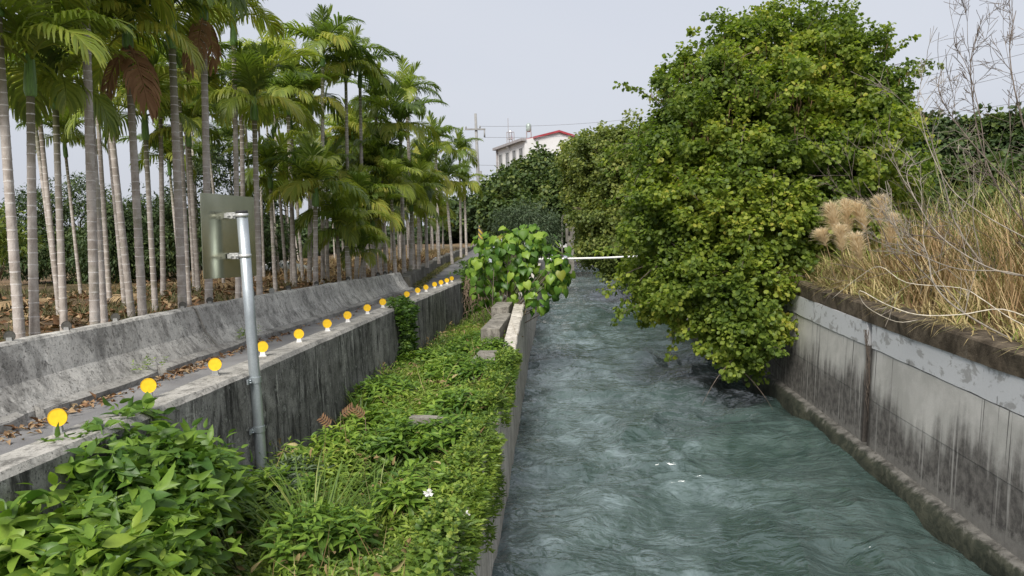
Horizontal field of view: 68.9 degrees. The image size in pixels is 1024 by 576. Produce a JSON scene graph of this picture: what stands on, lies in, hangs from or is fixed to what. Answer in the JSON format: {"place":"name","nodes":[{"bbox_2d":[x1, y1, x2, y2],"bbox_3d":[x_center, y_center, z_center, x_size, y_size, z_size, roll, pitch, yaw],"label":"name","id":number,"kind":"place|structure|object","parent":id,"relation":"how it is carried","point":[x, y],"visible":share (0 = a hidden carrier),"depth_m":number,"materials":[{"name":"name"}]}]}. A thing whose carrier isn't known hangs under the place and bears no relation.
{"place":"outdoors","nodes":[
{"label":"outdoors","id":0,"kind":"place"},
{"bbox_2d":[0,248,488,454],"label":"road","id":1,"kind":"structure","parent":0,"point":[85,414],"depth_m":9.55,"materials":[{"name":"concrete"}]},
{"bbox_2d":[0,287,413,434],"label":"kerb","id":2,"kind":"structure","parent":1,"relation":"on","point":[42,410],"depth_m":10.04,"materials":[{"name":"concrete"}]},
{"bbox_2d":[0,291,420,444],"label":"leaf litter","id":3,"kind":"object","parent":1,"relation":"on","point":[187,369],"visible":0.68,"depth_m":8.76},
{"bbox_2d":[402,244,475,286],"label":"wall","id":4,"kind":"structure","parent":1,"relation":"on","point":[410,278],"depth_m":32.96,"materials":[{"name":"concrete"}]},
{"bbox_2d":[413,255,465,288],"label":"verge weeds","id":5,"kind":"object","parent":1,"relation":"on","point":[429,276],"visible":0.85,"depth_m":33.16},
{"bbox_2d":[230,254,539,571],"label":"bank soil","id":6,"kind":"structure","parent":0,"point":[517,290],"depth_m":15.00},
{"bbox_2d":[0,391,259,575],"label":"broad leaf shrub","id":7,"kind":"object","parent":6,"relation":"on","point":[148,504],"visible":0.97,"depth_m":5.67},
{"bbox_2d":[0,268,493,526],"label":"retaining wall","id":8,"kind":"structure","parent":6,"relation":"on","point":[306,381],"depth_m":10.30,"materials":[{"name":"concrete"}]},
{"bbox_2d":[47,408,67,433],"bbox_3d":[-3.900,1.141,6.410,0.154,0.213,0.070,-2,2,-13],"label":"reflector","id":9,"kind":"object","parent":8,"relation":"on","point":[56,416],"visible":0.93,"depth_m":6.40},
{"bbox_2d":[200,193,266,475],"bbox_3d":[-3.279,0.798,9.263,0.370,3.914,0.970,0,4,20],"label":"sign post","id":10,"kind":"object","parent":8,"relation":"attached to","point":[228,236],"visible":0.94,"depth_m":9.16,"materials":[{"name":"metal"}]},
{"bbox_2d":[385,295,420,372],"bbox_3d":[-2.594,1.058,17.532,0.724,1.752,1.774,-1,4,4],"label":"wall creeper","id":11,"kind":"object","parent":8,"relation":"attached to","point":[406,320],"depth_m":17.25,"materials":[{"name":"green plant"}]},
{"bbox_2d":[446,267,490,319],"bbox_3d":[-1.613,0.157,29.453,1.377,2.024,6.290,-1,4,4],"label":"ivy","id":12,"kind":"object","parent":8,"relation":"attached to","point":[464,278],"visible":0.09,"depth_m":27.52,"materials":[{"name":"green plant"}]},
{"bbox_2d":[253,451,336,508],"bbox_3d":[-2.733,2.326,8.867,1.213,0.619,1.320,1,5,33],"label":"silvery weed","id":13,"kind":"object","parent":6,"relation":"on","point":[293,468],"visible":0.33,"depth_m":8.88,"materials":[{"name":"green plant"}]},
{"bbox_2d":[185,304,522,575],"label":"ground cover","id":14,"kind":"object","parent":6,"relation":"on","point":[480,501],"visible":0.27,"depth_m":8.16,"materials":[{"name":"green plant"}]},
{"bbox_2d":[232,436,415,548],"bbox_3d":[-1.844,1.914,7.146,2.015,0.966,2.054,-1,4,4],"label":"grass tuft","id":15,"kind":"object","parent":14,"relation":"on","point":[288,497],"visible":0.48,"depth_m":7.43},
{"bbox_2d":[211,330,512,575],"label":"broad weeds","id":16,"kind":"object","parent":14,"relation":"on","point":[427,436],"visible":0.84,"depth_m":9.44,"materials":[{"name":"green plant"}]},
{"bbox_2d":[322,455,432,532],"bbox_3d":[-1.333,2.024,7.560,1.213,0.662,1.264,-1,4,4],"label":"grass tuft","id":17,"kind":"object","parent":14,"relation":"on","point":[381,515],"visible":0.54,"depth_m":7.44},
{"bbox_2d":[207,308,529,575],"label":"dead weeds","id":18,"kind":"object","parent":6,"relation":"on","point":[394,569],"visible":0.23,"depth_m":8.78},
{"bbox_2d":[350,344,519,575],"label":"creeping plant","id":19,"kind":"object","parent":6,"relation":"on","point":[447,520],"visible":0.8,"depth_m":6.48,"materials":[{"name":"green plant"}]},
{"bbox_2d":[461,278,491,323],"bbox_3d":[-1.177,0.520,25.259,1.248,1.975,1.887,-1,4,4],"label":"dead vine tangle","id":20,"kind":"object","parent":6,"relation":"on","point":[467,291],"visible":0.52,"depth_m":25.30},
{"bbox_2d":[481,313,510,345],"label":"concrete block","id":21,"kind":"structure","parent":6,"relation":"on","point":[495,325],"depth_m":18.16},
{"bbox_2d":[444,255,549,575],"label":"canal wall","id":22,"kind":"structure","parent":6,"relation":"on","point":[519,318],"depth_m":15.55,"materials":[{"name":"concrete"}]},
{"bbox_2d":[465,223,575,322],"bbox_3d":[0.087,-0.425,22.549,3.833,3.084,2.150,1,5,34],"label":"heart leaf shrub","id":23,"kind":"object","parent":6,"relation":"on","point":[519,271],"visible":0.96,"depth_m":22.05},
{"bbox_2d":[483,196,566,261],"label":"feathery shrub","id":24,"kind":"object","parent":6,"relation":"on","point":[508,220],"visible":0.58,"depth_m":50.92,"materials":[{"name":"green plant"}]},
{"bbox_2d":[0,235,1023,340],"bbox_3d":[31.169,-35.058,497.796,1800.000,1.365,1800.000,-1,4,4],"label":"ground","id":25,"kind":"structure","parent":0,"point":[43,284],"depth_m":20.50,"materials":[{"name":"soil"}]},
{"bbox_2d":[0,202,47,299],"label":"branchy shrub","id":26,"kind":"object","parent":25,"relation":"on","point":[23,242],"visible":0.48,"depth_m":11.04,"materials":[{"name":"green plant"}]},
{"bbox_2d":[5,58,53,284],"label":"areca palm","id":27,"kind":"object","parent":25,"relation":"on","point":[39,160],"visible":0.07,"depth_m":18.75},
{"bbox_2d":[0,183,83,283],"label":"background tree","id":28,"kind":"object","parent":25,"relation":"on","point":[21,203],"visible":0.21,"depth_m":26.39,"materials":[{"name":"green plant"}]},
{"bbox_2d":[0,0,92,338],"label":"areca palm","id":29,"kind":"object","parent":25,"relation":"on","point":[18,317],"visible":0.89,"depth_m":8.89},
{"bbox_2d":[7,45,94,314],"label":"areca palm","id":30,"kind":"object","parent":25,"relation":"on","point":[49,213],"visible":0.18,"depth_m":14.87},
{"bbox_2d":[15,103,108,293],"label":"areca palm","id":31,"kind":"object","parent":25,"relation":"on","point":[78,136],"visible":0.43,"depth_m":20.43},
{"bbox_2d":[0,0,136,335],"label":"areca palm","id":32,"kind":"object","parent":25,"relation":"on","point":[30,32],"visible":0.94,"depth_m":9.18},
{"bbox_2d":[5,2,136,330],"bbox_3d":[-6.423,-1.554,10.641,2.120,4.770,1.984,-1,4,4],"label":"areca palm","id":33,"kind":"object","parent":25,"relation":"on","point":[72,95],"visible":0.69,"depth_m":10.46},
{"bbox_2d":[20,171,125,283],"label":"background tree","id":34,"kind":"object","parent":25,"relation":"on","point":[78,189],"visible":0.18,"depth_m":27.25,"materials":[{"name":"green plant"}]},
{"bbox_2d":[5,0,159,322],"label":"areca palm","id":35,"kind":"object","parent":25,"relation":"on","point":[102,280],"visible":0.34,"depth_m":10.77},
{"bbox_2d":[46,7,152,304],"bbox_3d":[-8.712,-2.911,16.354,2.544,6.785,2.450,-1,4,4],"label":"areca palm","id":36,"kind":"object","parent":25,"relation":"on","point":[123,296],"visible":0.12,"depth_m":16.48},
{"bbox_2d":[56,194,156,283],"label":"background tree","id":37,"kind":"object","parent":25,"relation":"on","point":[83,247],"visible":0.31,"depth_m":24.92,"materials":[{"name":"green plant"}]},
{"bbox_2d":[64,31,155,301],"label":"areca palm","id":38,"kind":"object","parent":25,"relation":"on","point":[104,226],"visible":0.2,"depth_m":16.99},
{"bbox_2d":[51,10,180,316],"bbox_3d":[-6.986,-2.552,12.770,2.461,6.349,2.520,-1,4,4],"label":"areca palm","id":39,"kind":"object","parent":25,"relation":"on","point":[145,46],"visible":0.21,"depth_m":12.95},
{"bbox_2d":[49,0,206,315],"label":"areca palm","id":40,"kind":"object","parent":25,"relation":"on","point":[116,65],"visible":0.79,"depth_m":11.17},
{"bbox_2d":[82,0,176,324],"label":"areca palm","id":41,"kind":"object","parent":25,"relation":"on","point":[164,10],"visible":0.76,"depth_m":10.12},
{"bbox_2d":[64,50,213,311],"bbox_3d":[-6.695,-1.940,13.730,2.346,5.005,2.418,-1,4,4],"label":"areca palm","id":42,"kind":"object","parent":25,"relation":"on","point":[164,88],"visible":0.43,"depth_m":13.62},
{"bbox_2d":[109,183,200,281],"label":"background tree","id":43,"kind":"object","parent":25,"relation":"on","point":[155,212],"visible":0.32,"depth_m":25.87,"materials":[{"name":"green plant"}]},
{"bbox_2d":[109,43,200,294],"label":"areca palm","id":44,"kind":"object","parent":25,"relation":"on","point":[162,226],"visible":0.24,"depth_m":18.50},
{"bbox_2d":[117,117,202,244],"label":"areca palm","id":45,"kind":"object","parent":25,"relation":"on","point":[167,148],"visible":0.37,"depth_m":24.70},
{"bbox_2d":[100,0,239,308],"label":"areca palm","id":46,"kind":"object","parent":25,"relation":"on","point":[182,29],"visible":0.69,"depth_m":12.09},
{"bbox_2d":[108,21,236,305],"bbox_3d":[-6.724,-2.597,15.295,2.242,6.048,2.600,-1,4,4],"label":"areca palm","id":47,"kind":"object","parent":25,"relation":"on","point":[189,89],"visible":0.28,"depth_m":15.39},
{"bbox_2d":[0,275,345,340],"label":"shade grass","id":48,"kind":"structure","parent":25,"relation":"on","point":[109,305],"depth_m":16.52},
{"bbox_2d":[139,91,225,291],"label":"areca palm","id":49,"kind":"object","parent":25,"relation":"on","point":[165,131],"visible":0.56,"depth_m":18.68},
{"bbox_2d":[154,33,226,286],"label":"areca palm","id":50,"kind":"object","parent":25,"relation":"on","point":[190,225],"visible":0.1,"depth_m":20.87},
{"bbox_2d":[154,92,248,282],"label":"areca palm","id":51,"kind":"object","parent":25,"relation":"on","point":[212,179],"visible":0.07,"depth_m":22.94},
{"bbox_2d":[0,272,408,420],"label":"concrete barrier","id":52,"kind":"object","parent":25,"relation":"on","point":[37,369],"visible":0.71,"depth_m":9.97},
{"bbox_2d":[144,132,266,279],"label":"background tree","id":53,"kind":"object","parent":25,"relation":"on","point":[228,165],"visible":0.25,"depth_m":27.03,"materials":[{"name":"green plant"}]},
{"bbox_2d":[151,0,271,303],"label":"areca palm","id":54,"kind":"object","parent":25,"relation":"on","point":[205,35],"visible":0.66,"depth_m":12.98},
{"bbox_2d":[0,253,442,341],"bbox_3d":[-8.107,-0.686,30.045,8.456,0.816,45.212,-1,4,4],"label":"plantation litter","id":55,"kind":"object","parent":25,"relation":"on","point":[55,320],"visible":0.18,"depth_m":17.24,"materials":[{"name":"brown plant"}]},
{"bbox_2d":[193,116,252,194],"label":"areca palm","id":56,"kind":"object","parent":25,"relation":"on","point":[223,130],"visible":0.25,"depth_m":30.52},
{"bbox_2d":[174,0,287,298],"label":"areca palm","id":57,"kind":"object","parent":25,"relation":"on","point":[275,30],"visible":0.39,"depth_m":15.54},
{"bbox_2d":[190,39,290,296],"bbox_3d":[-6.400,-2.796,17.921,2.294,6.243,2.241,0,4,23],"label":"areca palm","id":58,"kind":"object","parent":25,"relation":"on","point":[242,154],"visible":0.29,"depth_m":17.78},
{"bbox_2d":[200,172,304,274],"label":"background tree","id":59,"kind":"object","parent":25,"relation":"on","point":[268,252],"visible":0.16,"depth_m":29.35,"materials":[{"name":"green plant"}]},
{"bbox_2d":[224,87,285,276],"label":"areca palm","id":60,"kind":"object","parent":25,"relation":"on","point":[262,243],"visible":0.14,"depth_m":27.09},
{"bbox_2d":[192,40,323,294],"bbox_3d":[-5.280,-2.437,15.706,2.625,5.615,2.407,-1,4,4],"label":"areca palm","id":61,"kind":"object","parent":25,"relation":"on","point":[257,65],"visible":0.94,"depth_m":15.55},
{"bbox_2d":[77,247,454,290],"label":"tan grass","id":62,"kind":"structure","parent":25,"relation":"on","point":[432,252],"depth_m":30.13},
{"bbox_2d":[220,20,314,283],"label":"areca palm","id":63,"kind":"object","parent":25,"relation":"on","point":[271,42],"visible":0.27,"depth_m":21.96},
{"bbox_2d":[220,121,323,291],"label":"areca palm","id":64,"kind":"object","parent":25,"relation":"on","point":[269,147],"visible":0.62,"depth_m":19.21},
{"bbox_2d":[246,46,331,285],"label":"areca palm","id":65,"kind":"object","parent":25,"relation":"on","point":[289,85],"visible":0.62,"depth_m":20.37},
{"bbox_2d":[246,146,339,282],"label":"areca palm","id":66,"kind":"object","parent":25,"relation":"on","point":[265,195],"visible":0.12,"depth_m":21.39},
{"bbox_2d":[257,85,329,280],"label":"areca palm","id":67,"kind":"object","parent":25,"relation":"on","point":[294,126],"visible":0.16,"depth_m":24.68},
{"bbox_2d":[267,52,350,281],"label":"areca palm","id":68,"kind":"object","parent":25,"relation":"on","point":[333,104],"visible":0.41,"depth_m":22.06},
{"bbox_2d":[258,133,370,285],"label":"areca palm","id":69,"kind":"object","parent":25,"relation":"on","point":[314,170],"visible":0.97,"depth_m":18.48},
{"bbox_2d":[266,3,375,282],"bbox_3d":[-5.477,-4.160,21.951,2.919,8.181,2.662,-1,4,4],"label":"areca palm","id":70,"kind":"object","parent":25,"relation":"on","point":[321,37],"visible":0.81,"depth_m":21.52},
{"bbox_2d":[298,134,356,280],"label":"areca palm","id":71,"kind":"object","parent":25,"relation":"on","point":[335,147],"visible":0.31,"depth_m":23.61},
{"bbox_2d":[295,177,379,281],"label":"areca palm","id":72,"kind":"object","parent":25,"relation":"on","point":[353,237],"visible":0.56,"depth_m":20.26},
{"bbox_2d":[316,120,367,157],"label":"areca palm","id":73,"kind":"object","parent":25,"relation":"on","point":[328,123],"visible":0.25,"depth_m":27.63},
{"bbox_2d":[297,187,390,279],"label":"areca palm","id":74,"kind":"object","parent":25,"relation":"on","point":[348,216],"visible":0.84,"depth_m":19.85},
{"bbox_2d":[298,24,390,278],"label":"areca palm","id":75,"kind":"object","parent":25,"relation":"on","point":[352,36],"visible":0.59,"depth_m":23.02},
{"bbox_2d":[318,95,388,271],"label":"areca palm","id":76,"kind":"object","parent":25,"relation":"on","point":[353,120],"visible":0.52,"depth_m":27.39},
{"bbox_2d":[329,223,390,278],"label":"areca palm","id":77,"kind":"object","parent":25,"relation":"on","point":[371,257],"visible":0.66,"depth_m":21.52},
{"bbox_2d":[324,38,402,277],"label":"areca palm","id":78,"kind":"object","parent":25,"relation":"on","point":[386,83],"visible":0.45,"depth_m":24.29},
{"bbox_2d":[325,163,402,278],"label":"areca palm","id":79,"kind":"object","parent":25,"relation":"on","point":[359,177],"visible":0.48,"depth_m":22.86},
{"bbox_2d":[335,61,410,274],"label":"areca palm","id":80,"kind":"object","parent":25,"relation":"on","point":[370,89],"visible":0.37,"depth_m":26.92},
{"bbox_2d":[341,174,408,276],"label":"areca palm","id":81,"kind":"object","parent":25,"relation":"on","point":[396,224],"visible":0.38,"depth_m":23.64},
{"bbox_2d":[337,135,412,274],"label":"areca palm","id":82,"kind":"object","parent":25,"relation":"on","point":[390,146],"visible":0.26,"depth_m":25.52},
{"bbox_2d":[342,121,414,273],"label":"areca palm","id":83,"kind":"object","parent":25,"relation":"on","point":[374,142],"visible":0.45,"depth_m":25.22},
{"bbox_2d":[349,146,429,272],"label":"areca palm","id":84,"kind":"object","parent":25,"relation":"on","point":[391,173],"visible":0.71,"depth_m":24.28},
{"bbox_2d":[349,79,447,274],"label":"areca palm","id":85,"kind":"object","parent":25,"relation":"on","point":[400,111],"visible":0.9,"depth_m":25.76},
{"bbox_2d":[380,55,443,268],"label":"areca palm","id":86,"kind":"object","parent":25,"relation":"on","point":[410,87],"visible":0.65,"depth_m":29.46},
{"bbox_2d":[383,171,447,270],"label":"areca palm","id":87,"kind":"object","parent":25,"relation":"on","point":[420,209],"visible":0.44,"depth_m":27.53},
{"bbox_2d":[393,156,450,268],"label":"areca palm","id":88,"kind":"object","parent":25,"relation":"on","point":[432,194],"visible":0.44,"depth_m":29.89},
{"bbox_2d":[395,137,455,267],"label":"areca palm","id":89,"kind":"object","parent":25,"relation":"on","point":[427,152],"visible":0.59,"depth_m":30.73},
{"bbox_2d":[409,110,462,263],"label":"areca palm","id":90,"kind":"object","parent":25,"relation":"on","point":[442,131],"visible":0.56,"depth_m":35.89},
{"bbox_2d":[429,154,472,263],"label":"areca palm","id":91,"kind":"object","parent":25,"relation":"on","point":[446,167],"visible":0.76,"depth_m":37.93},
{"bbox_2d":[424,190,494,243],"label":"roadside shrub","id":92,"kind":"object","parent":25,"relation":"on","point":[472,227],"visible":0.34,"depth_m":95.75,"materials":[{"name":"green plant"}]},
{"bbox_2d":[438,127,482,256],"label":"areca palm","id":93,"kind":"object","parent":25,"relation":"on","point":[462,146],"visible":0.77,"depth_m":46.72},
{"bbox_2d":[441,158,486,254],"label":"areca palm","id":94,"kind":"object","parent":25,"relation":"on","point":[473,186],"visible":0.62,"depth_m":45.44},
{"bbox_2d":[465,113,484,239],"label":"utility pole","id":95,"kind":"object","parent":25,"relation":"on","point":[480,230],"visible":0.64,"depth_m":77.40,"materials":[{"name":"concrete"}]},
{"bbox_2d":[470,141,577,247],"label":"dark tree","id":96,"kind":"object","parent":25,"relation":"on","point":[534,175],"visible":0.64,"depth_m":68.46,"materials":[{"name":"green plant"}]},
{"bbox_2d":[551,108,647,283],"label":"waterside tree","id":97,"kind":"object","parent":25,"relation":"on","point":[593,220],"visible":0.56,"depth_m":43.64,"materials":[{"name":"green plant"}]},
{"bbox_2d":[591,0,943,407],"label":"orchid tree","id":98,"kind":"object","parent":25,"relation":"on","point":[725,196],"visible":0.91,"depth_m":18.11,"materials":[{"name":"green plant"}]},
{"bbox_2d":[625,278,1023,575],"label":"canal wall","id":99,"kind":"structure","parent":25,"relation":"on","point":[935,442],"depth_m":10.99,"materials":[{"name":"concrete"}]},
{"bbox_2d":[801,278,1023,353],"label":"spilling straw","id":100,"kind":"object","parent":99,"relation":"on","point":[939,319],"visible":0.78,"depth_m":10.97,"materials":[{"name":"beige plant"}]},
{"bbox_2d":[814,199,848,276],"bbox_3d":[6.503,-0.822,15.207,0.688,2.012,0.720,-1,4,4],"label":"reed plume","id":101,"kind":"object","parent":25,"relation":"on","point":[831,213],"visible":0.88,"depth_m":15.11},
{"bbox_2d":[828,221,851,291],"bbox_3d":[6.509,-0.563,14.824,0.516,1.541,0.531,-1,4,4],"label":"reed plume","id":102,"kind":"object","parent":25,"relation":"on","point":[840,229],"visible":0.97,"depth_m":14.76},
{"bbox_2d":[836,197,860,281],"bbox_3d":[6.862,-0.871,15.389,0.649,2.064,0.682,-1,4,4],"label":"reed plume","id":103,"kind":"object","parent":25,"relation":"on","point":[846,220],"visible":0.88,"depth_m":15.28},
{"bbox_2d":[840,229,871,288],"bbox_3d":[6.641,-0.453,14.423,0.630,1.413,0.700,-1,4,4],"label":"reed plume","id":104,"kind":"object","parent":25,"relation":"on","point":[857,241],"visible":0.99,"depth_m":14.35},
{"bbox_2d":[842,197,876,270],"bbox_3d":[7.131,-0.896,15.361,0.744,2.086,0.802,-4,5,-35],"label":"reed plume","id":105,"kind":"object","parent":25,"relation":"on","point":[859,215],"visible":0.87,"depth_m":15.26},
{"bbox_2d":[791,0,1023,338],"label":"bare shrub","id":106,"kind":"object","parent":25,"relation":"on","point":[1010,38],"visible":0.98,"depth_m":11.08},
{"bbox_2d":[794,234,1023,343],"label":"dry grass","id":107,"kind":"structure","parent":25,"relation":"on","point":[826,272],"depth_m":13.62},
{"bbox_2d":[833,189,1023,335],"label":"dry cane","id":108,"kind":"object","parent":25,"relation":"on","point":[937,248],"visible":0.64,"depth_m":12.94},
{"bbox_2d":[857,153,1023,300],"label":"tall reeds","id":109,"kind":"object","parent":25,"relation":"on","point":[1000,202],"visible":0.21,"depth_m":15.80,"materials":[{"name":"beige plant"}]},
{"bbox_2d":[900,109,987,164],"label":"background tree","id":110,"kind":"object","parent":25,"relation":"on","point":[941,129],"visible":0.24,"depth_m":38.26,"materials":[{"name":"green plant"}]},
{"bbox_2d":[896,154,1021,229],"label":"background tree","id":111,"kind":"object","parent":25,"relation":"on","point":[947,169],"visible":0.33,"depth_m":33.03,"materials":[{"name":"green plant"}]},
{"bbox_2d":[956,148,1023,225],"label":"background tree","id":112,"kind":"object","parent":25,"relation":"on","point":[1015,162],"visible":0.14,"depth_m":33.72,"materials":[{"name":"green plant"}]},
{"bbox_2d":[957,103,1023,160],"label":"background tree","id":113,"kind":"object","parent":25,"relation":"on","point":[990,124],"visible":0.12,"depth_m":40.59,"materials":[{"name":"green plant"}]},
{"bbox_2d":[974,101,1023,163],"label":"background tree","id":114,"kind":"object","parent":25,"relation":"on","point":[1018,134],"visible":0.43,"depth_m":39.04,"materials":[{"name":"green plant"}]},
{"bbox_2d":[0,0,1023,261],"label":"sky","id":115,"kind":"structure","parent":0,"point":[513,64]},
{"bbox_2d":[492,130,574,247],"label":"white building","id":116,"kind":"structure","parent":0,"point":[518,148],"depth_m":88.60,"materials":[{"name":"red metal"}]},
{"bbox_2d":[492,261,990,575],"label":"water","id":117,"kind":"structure","parent":0,"point":[633,456],"depth_m":12.66,"materials":[{"name":"liquid"}]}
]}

